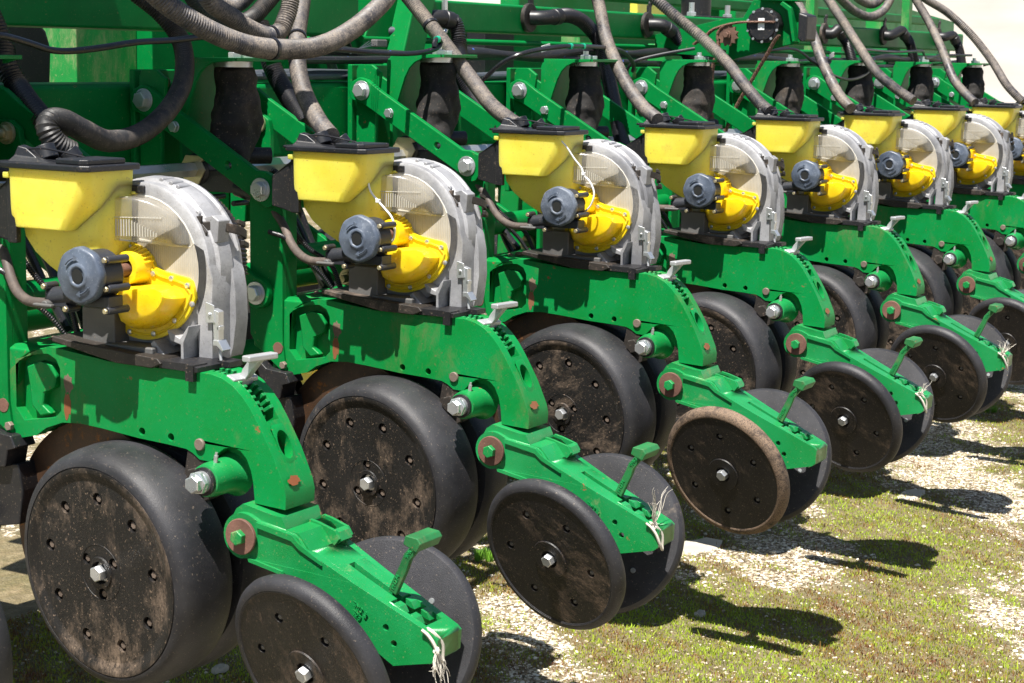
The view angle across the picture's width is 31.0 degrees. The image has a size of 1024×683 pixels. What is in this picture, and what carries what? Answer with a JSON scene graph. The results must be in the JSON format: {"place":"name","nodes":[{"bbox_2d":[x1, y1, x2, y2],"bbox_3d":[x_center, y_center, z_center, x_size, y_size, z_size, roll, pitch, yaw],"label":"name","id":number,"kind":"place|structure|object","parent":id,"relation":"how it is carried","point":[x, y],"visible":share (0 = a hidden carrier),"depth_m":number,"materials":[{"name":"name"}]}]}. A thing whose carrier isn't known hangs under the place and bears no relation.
{"place":"outdoors","nodes":[
{"label":"outdoors","id":0,"kind":"place"},
{"bbox_2d":[0,32,202,54],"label":"air line","id":1,"kind":"object","parent":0,"point":[73,50],"visible":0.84,"depth_m":3.38,"materials":[{"name":"black rubber"}]},
{"bbox_2d":[223,0,253,11],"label":"seed hose","id":2,"kind":"object","parent":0,"point":[241,5],"visible":0.45,"depth_m":4.07,"materials":[{"name":"grey rubber"}]},
{"bbox_2d":[198,0,299,38],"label":"seed hose","id":3,"kind":"object","parent":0,"point":[229,15],"visible":0.87,"depth_m":3.80,"materials":[{"name":"grey rubber"}]},
{"bbox_2d":[268,25,279,38],"bbox_3d":[-0.506,-0.642,3.881,0.043,0.044,0.012,6,10,29],"label":"hose clamp","id":4,"kind":"object","parent":3,"relation":"attached to","point":[277,31],"visible":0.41,"depth_m":3.87,"materials":[{"name":"black plastic"}]},
{"bbox_2d":[146,0,395,59],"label":"seed hose","id":5,"kind":"object","parent":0,"point":[371,13],"visible":0.99,"depth_m":3.61,"materials":[{"name":"grey rubber"}]},
{"bbox_2d":[266,37,281,60],"bbox_3d":[-0.474,-0.577,3.643,0.046,0.046,0.009,6,10,29],"label":"hose clamp","id":6,"kind":"object","parent":5,"relation":"attached to","point":[277,56],"visible":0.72,"depth_m":3.63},
{"bbox_2d":[0,0,962,78],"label":"beam","id":7,"kind":"structure","parent":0,"point":[325,16],"depth_m":5.17,"materials":[{"name":"green metal"}]},
{"bbox_2d":[324,27,394,68],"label":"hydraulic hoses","id":8,"kind":"object","parent":7,"relation":"attached to","point":[334,66],"visible":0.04,"depth_m":5.30,"materials":[{"name":"black rubber"}]},
{"bbox_2d":[307,0,434,68],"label":"frame brace","id":9,"kind":"object","parent":7,"relation":"attached to","point":[409,33],"visible":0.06,"depth_m":4.87,"materials":[{"name":"green paint"}]},
{"bbox_2d":[27,179,786,376],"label":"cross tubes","id":10,"kind":"object","parent":7,"relation":"hanging from","point":[508,200],"depth_m":5.25,"materials":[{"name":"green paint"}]},
{"bbox_2d":[442,0,447,33],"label":"bolt","id":11,"kind":"object","parent":7,"relation":"attached to","point":[444,4],"visible":0.31,"depth_m":5.08,"materials":[{"name":"metal"}]},
{"bbox_2d":[432,10,495,127],"bbox_3d":[-0.154,-0.738,4.866,0.184,0.380,0.378,-3,9,-21],"label":"vacuum hose","id":12,"kind":"object","parent":7,"relation":"attached to","point":[451,22],"visible":0.41,"depth_m":4.99,"materials":[{"name":"black plastic"}]},
{"bbox_2d":[0,69,961,186],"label":"planter toolbar","id":13,"kind":"object","parent":7,"relation":"attached to","point":[105,105],"visible":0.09,"depth_m":4.04,"materials":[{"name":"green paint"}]},
{"bbox_2d":[0,601,12,682],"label":"gauge wheel assembly","id":14,"kind":"object","parent":13,"relation":"attached to","point":[6,666],"visible":1,"depth_m":2.52,"materials":[{"name":"rubber"}]},
{"bbox_2d":[0,55,481,682],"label":"planter row unit","id":15,"kind":"object","parent":13,"relation":"attached to","point":[158,505],"visible":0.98,"depth_m":2.94,"materials":[{"name":"green paint"}]},
{"bbox_2d":[0,10,67,136],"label":"vacuum hose","id":16,"kind":"object","parent":15,"relation":"attached to","point":[13,78],"visible":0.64,"depth_m":3.51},
{"bbox_2d":[35,0,194,157],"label":"seed hose","id":17,"kind":"object","parent":15,"relation":"attached to","point":[53,124],"visible":0.93,"depth_m":3.38,"materials":[{"name":"black plastic"}]},
{"bbox_2d":[421,627,449,682],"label":"twine knot","id":18,"kind":"object","parent":15,"relation":"attached to","point":[438,657],"visible":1,"depth_m":2.74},
{"bbox_2d":[129,52,684,629],"bbox_3d":[-0.226,-0.047,3.752,1.296,1.080,0.419,7,11,35],"label":"planter row unit","id":19,"kind":"object","parent":13,"relation":"attached to","point":[409,352],"visible":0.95,"depth_m":3.61,"materials":[{"name":"metal"}]},
{"bbox_2d":[185,0,279,28],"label":"seed hose","id":20,"kind":"object","parent":19,"relation":"attached to","point":[258,11],"visible":0.38,"depth_m":4.05,"materials":[{"name":"grey rubber"}]},
{"bbox_2d":[260,19,310,126],"bbox_3d":[-0.519,-0.605,4.196,0.052,0.251,0.279,-4,10,-31],"label":"vacuum hose","id":21,"kind":"object","parent":19,"relation":"attached to","point":[279,81],"visible":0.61,"depth_m":4.18,"materials":[{"name":"black rubber"}]},
{"bbox_2d":[289,0,339,143],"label":"seed hose","id":22,"kind":"object","parent":19,"relation":"attached to","point":[314,114],"visible":0.77,"depth_m":3.82,"materials":[{"name":"grey plastic"}]},
{"bbox_2d":[288,28,306,38],"bbox_3d":[-0.471,-0.666,4.055,0.042,0.041,0.026,0,9,-5],"label":"hose clamp","id":23,"kind":"object","parent":22,"relation":"attached to","point":[298,30],"visible":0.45,"depth_m":4.04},
{"bbox_2d":[368,183,395,241],"bbox_3d":[-0.253,-0.253,3.589,0.068,0.124,0.011,6,10,29],"label":"zip tie","id":24,"kind":"object","parent":19,"relation":"attached to","point":[381,205],"visible":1,"depth_m":3.58,"materials":[{"name":"white plastic"}]},
{"bbox_2d":[645,488,672,550],"bbox_3d":[0.268,0.325,3.401,0.036,0.123,0.078,8,11,38],"label":"twine knot","id":25,"kind":"object","parent":19,"relation":"attached to","point":[653,526],"visible":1,"depth_m":3.40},
{"bbox_2d":[348,47,831,533],"bbox_3d":[0.173,-0.157,4.417,1.296,1.080,0.419,7,11,35],"label":"planter row unit","id":26,"kind":"object","parent":13,"relation":"attached to","point":[605,316],"visible":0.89,"depth_m":4.26,"materials":[{"name":"metal"}]},
{"bbox_2d":[350,39,386,53],"bbox_3d":[-0.348,-0.707,4.436,0.024,0.036,0.144,6,10,29],"label":"plug connector","id":27,"kind":"object","parent":26,"relation":"attached to","point":[378,43],"visible":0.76,"depth_m":4.46,"materials":[{"name":"plastic"}]},
{"bbox_2d":[334,36,442,55],"bbox_3d":[-0.346,-0.691,4.298,0.055,0.051,0.576,9,12,41],"label":"air line","id":28,"kind":"object","parent":26,"relation":"attached to","point":[435,45],"visible":0.71,"depth_m":4.36,"materials":[{"name":"black rubber"}]},
{"bbox_2d":[401,0,518,122],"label":"seed hose","id":29,"kind":"object","parent":26,"relation":"attached to","point":[492,106],"visible":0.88,"depth_m":4.52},
{"bbox_2d":[423,18,438,32],"bbox_3d":[-0.205,-0.798,4.666,0.042,0.039,0.032,-6,11,-38],"label":"hose clamp","id":30,"kind":"object","parent":29,"relation":"attached to","point":[427,21],"visible":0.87,"depth_m":4.65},
{"bbox_2d":[561,141,594,211],"bbox_3d":[0.148,-0.381,4.231,0.093,0.174,0.025,4,9,17],"label":"zip tie","id":31,"kind":"object","parent":26,"relation":"attached to","point":[582,172],"visible":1,"depth_m":4.22,"materials":[{"name":"white plastic"}]},
{"bbox_2d":[288,46,956,67],"bbox_3d":[0.845,-1.034,6.752,0.072,0.066,5.552,6,10,29],"label":"wiring harness","id":32,"kind":"object","parent":13,"relation":"on","point":[481,53],"visible":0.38,"depth_m":5.52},
{"bbox_2d":[503,51,933,472],"bbox_3d":[0.561,-0.249,5.090,1.296,1.080,0.419,7,11,35],"label":"planter row unit","id":33,"kind":"object","parent":13,"relation":"attached to","point":[723,193],"visible":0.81,"depth_m":4.92,"materials":[{"name":"metal"}]},
{"bbox_2d":[481,43,635,82],"bbox_3d":[0.196,-0.782,5.287,0.166,0.139,0.892,7,10,33],"label":"air line","id":34,"kind":"object","parent":33,"relation":"attached to","point":[486,76],"visible":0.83,"depth_m":5.01,"materials":[{"name":"black rubber"}]},
{"bbox_2d":[591,0,662,123],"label":"seed hose","id":35,"kind":"object","parent":33,"relation":"attached to","point":[644,108],"visible":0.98,"depth_m":5.21,"materials":[{"name":"grey plastic"}]},
{"bbox_2d":[915,383,930,412],"bbox_3d":[1.052,0.143,4.742,0.032,0.085,0.042,8,11,39],"label":"twine knot","id":36,"kind":"object","parent":33,"relation":"attached to","point":[920,395],"visible":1,"depth_m":4.74,"materials":[{"name":"white fabric"}]},
{"bbox_2d":[628,52,1012,422],"bbox_3d":[0.948,-0.349,5.758,1.296,1.080,0.419,7,11,35],"label":"planter row unit","id":37,"kind":"object","parent":13,"relation":"attached to","point":[830,182],"visible":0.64,"depth_m":5.59,"materials":[{"name":"metal"}]},
{"bbox_2d":[626,47,694,70],"bbox_3d":[0.466,-0.890,5.848,0.224,0.088,0.034,2,9,5],"label":"air line","id":38,"kind":"object","parent":37,"relation":"attached to","point":[661,54],"visible":0.88,"depth_m":5.84,"materials":[{"name":"black rubber"}]},
{"bbox_2d":[648,0,773,114],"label":"seed hose","id":39,"kind":"object","parent":37,"relation":"attached to","point":[757,100],"visible":1,"depth_m":5.84,"materials":[{"name":"grey plastic"}]},
{"bbox_2d":[997,340,1013,369],"bbox_3d":[1.437,0.040,5.396,0.043,0.094,0.089,6,10,29],"label":"twine knot","id":40,"kind":"object","parent":37,"relation":"attached to","point":[1002,352],"visible":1,"depth_m":5.40,"materials":[{"name":"white fabric"}]},
{"bbox_2d":[725,55,1023,384],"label":"planter row unit","id":41,"kind":"object","parent":13,"relation":"attached to","point":[914,169],"visible":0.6,"depth_m":6.27,"materials":[{"name":"metal"}]},
{"bbox_2d":[723,47,871,80],"bbox_3d":[1.078,-0.993,6.631,0.118,0.117,1.297,7,10,33],"label":"air line","id":42,"kind":"object","parent":41,"relation":"attached to","point":[816,63],"visible":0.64,"depth_m":6.54,"materials":[{"name":"black rubber"}]},
{"bbox_2d":[795,2,855,112],"bbox_3d":[1.102,-1.069,6.630,0.066,0.473,0.828,0,9,-7],"label":"seed hose","id":43,"kind":"object","parent":41,"relation":"attached to","point":[845,102],"visible":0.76,"depth_m":6.46,"materials":[{"name":"grey rubber"}]},
{"bbox_2d":[802,57,1023,314],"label":"planter row unit","id":44,"kind":"object","parent":13,"relation":"attached to","point":[982,158],"visible":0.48,"depth_m":6.88,"materials":[{"name":"metal"}]},
{"bbox_2d":[823,0,916,104],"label":"seed hose","id":45,"kind":"object","parent":44,"relation":"attached to","point":[884,79],"visible":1,"depth_m":7.02,"materials":[{"name":"grey plastic"}]},
{"bbox_2d":[866,48,922,52],"bbox_3d":[1.527,-1.171,7.447,0.029,0.019,0.749,6,10,29],"label":"air line","id":46,"kind":"object","parent":44,"relation":"attached to","point":[892,51],"visible":0.89,"depth_m":7.49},
{"bbox_2d":[872,57,1023,288],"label":"planter row unit","id":47,"kind":"object","parent":13,"relation":"attached to","point":[918,82],"visible":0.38,"depth_m":7.59,"materials":[{"name":"metal"}]},
{"bbox_2d":[911,0,978,105],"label":"seed hose","id":48,"kind":"object","parent":47,"relation":"attached to","point":[961,89],"visible":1,"depth_m":7.86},
{"bbox_2d":[922,50,971,59],"bbox_3d":[1.896,-1.251,8.083,0.029,0.042,0.722,6,10,29],"label":"air line","id":49,"kind":"object","parent":47,"relation":"attached to","point":[931,57],"visible":0.78,"depth_m":7.99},
{"bbox_2d":[930,58,1023,112],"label":"planter row unit","id":50,"kind":"object","parent":13,"relation":"attached to","point":[972,80],"visible":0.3,"depth_m":8.41,"materials":[{"name":"metal"}]},
{"bbox_2d":[921,0,1023,104],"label":"seed hose","id":51,"kind":"object","parent":50,"relation":"attached to","point":[986,53],"visible":0.99,"depth_m":8.31,"materials":[{"name":"grey plastic"}]},
{"bbox_2d":[520,0,629,144],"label":"vacuum hose","id":52,"kind":"object","parent":7,"relation":"attached to","point":[531,17],"visible":0.81,"depth_m":5.53,"materials":[{"name":"black plastic"}]},
{"bbox_2d":[640,1,694,59],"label":"vacuum hose","id":53,"kind":"object","parent":7,"relation":"attached to","point":[650,24],"visible":0.78,"depth_m":6.18,"materials":[{"name":"black plastic"}]},
{"bbox_2d":[500,0,953,50],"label":"front frame","id":54,"kind":"object","parent":7,"relation":"on","point":[900,13],"visible":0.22,"depth_m":8.88,"materials":[{"name":"green paint"}]},
{"bbox_2d":[0,27,360,81],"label":"frame box","id":55,"kind":"object","parent":54,"relation":"attached to","point":[112,65],"visible":0.16,"depth_m":4.65,"materials":[{"name":"green paint"}]},
{"bbox_2d":[467,33,949,72],"bbox_3d":[1.019,-1.208,8.439,0.280,0.670,7.100,6,10,29],"label":"bulkhead","id":56,"kind":"object","parent":54,"relation":"attached to","point":[478,66],"visible":0.04,"depth_m":6.93,"materials":[{"name":"green paint"}]},
{"bbox_2d":[836,0,893,20],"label":"seed hose","id":57,"kind":"object","parent":54,"relation":"hanging from","point":[855,11],"visible":1,"depth_m":8.03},
{"bbox_2d":[854,0,884,8],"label":"seed hose","id":58,"kind":"object","parent":54,"relation":"hanging from","point":[871,4],"visible":1,"depth_m":8.21,"materials":[{"name":"grey rubber"}]},
{"bbox_2d":[655,0,816,131],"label":"chain drive","id":59,"kind":"structure","parent":7,"relation":"attached to","point":[760,26],"depth_m":6.05,"materials":[{"name":"green paint"}]},
{"bbox_2d":[819,14,857,60],"bbox_3d":[1.349,-1.226,7.646,0.188,0.249,0.072,-1,9,-10],"label":"vacuum hose","id":60,"kind":"object","parent":7,"relation":"attached to","point":[826,33],"visible":0.67,"depth_m":7.62,"materials":[{"name":"black plastic"}]},
{"bbox_2d":[879,18,918,61],"bbox_3d":[1.733,-1.330,8.314,0.244,0.245,0.085,-4,10,-28],"label":"vacuum hose","id":61,"kind":"object","parent":7,"relation":"attached to","point":[902,33],"visible":0.89,"depth_m":8.29,"materials":[{"name":"black plastic"}]},
{"bbox_2d":[937,20,965,73],"bbox_3d":[2.123,-1.430,8.988,0.181,0.257,0.107,0,9,-6],"label":"vacuum hose","id":62,"kind":"object","parent":7,"relation":"attached to","point":[953,38],"visible":0.66,"depth_m":8.98,"materials":[{"name":"black plastic"}]},
{"bbox_2d":[0,179,1023,682],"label":"ground","id":63,"kind":"structure","parent":0,"point":[16,597],"depth_m":4.82,"materials":[{"name":"beige gravel"}]},
{"bbox_2d":[211,663,228,674],"bbox_3d":[-0.649,0.726,4.106,0.032,0.017,0.048,6,10,29],"label":"stone","id":64,"kind":"object","parent":63,"relation":"on","point":[220,668],"visible":1,"depth_m":4.09,"materials":[{"name":"grey stone"}]},
{"bbox_2d":[473,548,493,561],"bbox_3d":[-0.077,0.579,5.047,0.058,0.039,0.069,9,12,43],"label":"grass tuft","id":65,"kind":"object","parent":63,"relation":"on","point":[479,554],"visible":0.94,"depth_m":5.04,"materials":[{"name":"green plant"}]},
{"bbox_2d":[7,388,1023,682],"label":"moss","id":66,"kind":"object","parent":63,"relation":"on","point":[763,644],"visible":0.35,"depth_m":4.53,"materials":[{"name":"green plant"}]},
{"bbox_2d":[694,609,705,616],"bbox_3d":[0.464,0.673,4.561,0.029,0.022,0.030,6,10,29],"label":"stone","id":67,"kind":"object","parent":63,"relation":"on","point":[700,613],"visible":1,"depth_m":4.55,"materials":[{"name":"grey stone"}]},
{"bbox_2d":[682,537,721,554],"bbox_3d":[0.533,0.575,5.211,0.111,0.014,0.200,3,9,16],"label":"stone","id":68,"kind":"object","parent":63,"relation":"on","point":[698,546],"visible":0.77,"depth_m":5.20,"materials":[{"name":"grey stone"}]},
{"bbox_2d":[897,489,924,500],"bbox_3d":[1.270,0.486,5.872,0.076,0.014,0.175,6,10,29],"label":"stone","id":69,"kind":"object","parent":63,"relation":"on","point":[916,493],"visible":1,"depth_m":5.86,"materials":[{"name":"white stone"}]},
{"bbox_2d":[984,405,997,412],"bbox_3d":[1.893,0.266,7.297,0.056,0.037,0.061,-2,9,-16],"label":"grass tuft","id":70,"kind":"object","parent":63,"relation":"on","point":[994,410],"visible":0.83,"depth_m":7.29,"materials":[{"name":"green plant"}]},
{"bbox_2d":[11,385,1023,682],"bbox_3d":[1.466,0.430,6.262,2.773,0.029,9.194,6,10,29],"label":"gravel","id":71,"kind":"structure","parent":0,"point":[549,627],"depth_m":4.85,"materials":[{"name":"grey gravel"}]},
{"bbox_2d":[448,0,1023,102],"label":"gravel yard","id":72,"kind":"structure","parent":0,"point":[996,27],"depth_m":30.53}
]}

